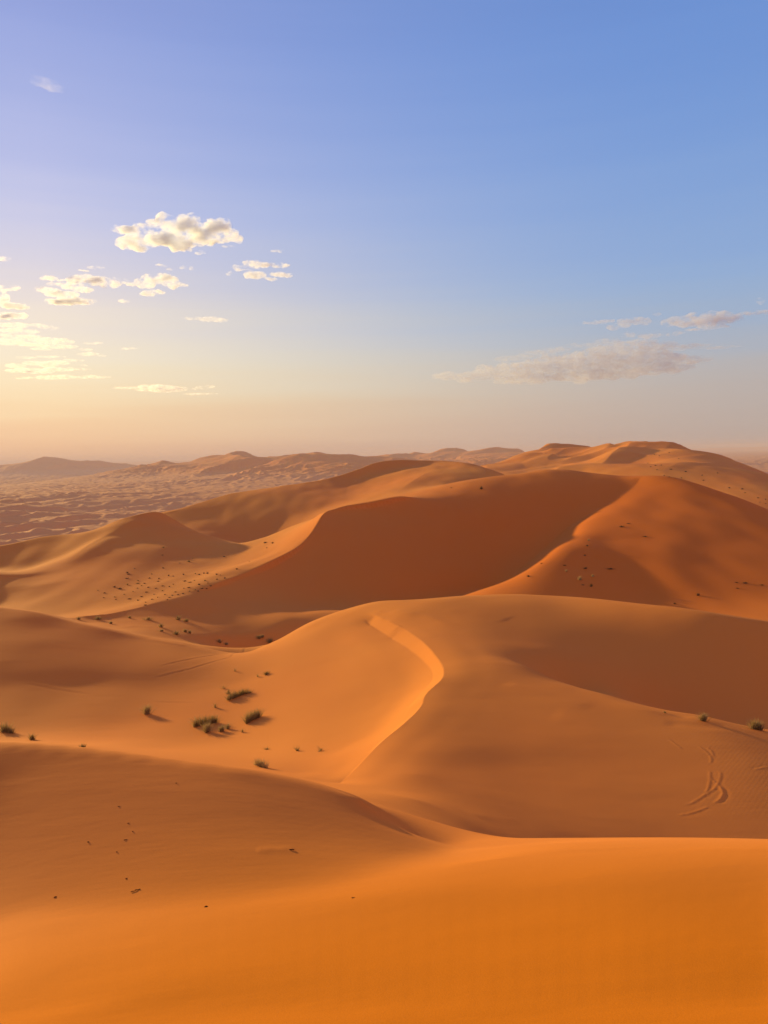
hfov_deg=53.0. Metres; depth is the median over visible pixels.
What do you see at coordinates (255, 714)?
grass tuft
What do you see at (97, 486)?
terrain
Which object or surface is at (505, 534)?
sand hill
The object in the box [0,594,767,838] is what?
sand hill
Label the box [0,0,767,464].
sky
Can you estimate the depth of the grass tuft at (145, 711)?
37.44 m
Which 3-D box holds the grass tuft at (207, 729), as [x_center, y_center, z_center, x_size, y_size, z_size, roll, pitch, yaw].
[-7.883,9.448,33.856,1.345,0.567,1.207,-1,4,0]
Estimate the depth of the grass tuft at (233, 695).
39.48 m
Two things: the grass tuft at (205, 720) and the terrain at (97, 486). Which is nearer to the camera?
the grass tuft at (205, 720)
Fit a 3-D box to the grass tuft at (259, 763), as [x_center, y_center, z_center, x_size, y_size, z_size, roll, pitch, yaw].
[-3.684,7.644,23.397,1.018,0.284,0.642,0,4,19]
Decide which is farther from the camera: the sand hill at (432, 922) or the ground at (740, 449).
the ground at (740, 449)
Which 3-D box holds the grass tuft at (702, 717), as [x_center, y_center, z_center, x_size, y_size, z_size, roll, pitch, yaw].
[11.334,7.294,27.442,0.739,0.344,0.722,-5,5,-37]
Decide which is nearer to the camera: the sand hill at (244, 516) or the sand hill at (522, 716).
the sand hill at (522, 716)
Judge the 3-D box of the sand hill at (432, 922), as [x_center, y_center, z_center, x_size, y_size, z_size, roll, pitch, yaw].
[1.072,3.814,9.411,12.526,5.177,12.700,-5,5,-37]
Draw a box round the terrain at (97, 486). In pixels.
[0,447,767,512]
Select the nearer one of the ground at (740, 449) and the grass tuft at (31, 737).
the grass tuft at (31, 737)
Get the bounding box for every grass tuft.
[0,720,15,733]
[28,732,36,739]
[135,704,154,714]
[188,713,222,727]
[196,719,216,732]
[216,725,226,731]
[225,687,254,700]
[242,709,265,723]
[252,758,269,767]
[693,712,709,721]
[739,717,764,730]
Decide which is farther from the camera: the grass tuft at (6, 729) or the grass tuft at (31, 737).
the grass tuft at (6, 729)
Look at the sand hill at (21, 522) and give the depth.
397.85 m
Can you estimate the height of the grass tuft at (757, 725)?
0.472 m
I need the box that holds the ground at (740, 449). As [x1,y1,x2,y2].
[111,447,767,464]
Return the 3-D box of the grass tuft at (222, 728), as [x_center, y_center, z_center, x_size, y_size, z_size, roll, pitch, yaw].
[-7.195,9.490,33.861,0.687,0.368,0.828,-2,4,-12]
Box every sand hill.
[0,441,767,545]
[0,469,767,647]
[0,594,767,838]
[0,741,767,1023]
[161,460,767,542]

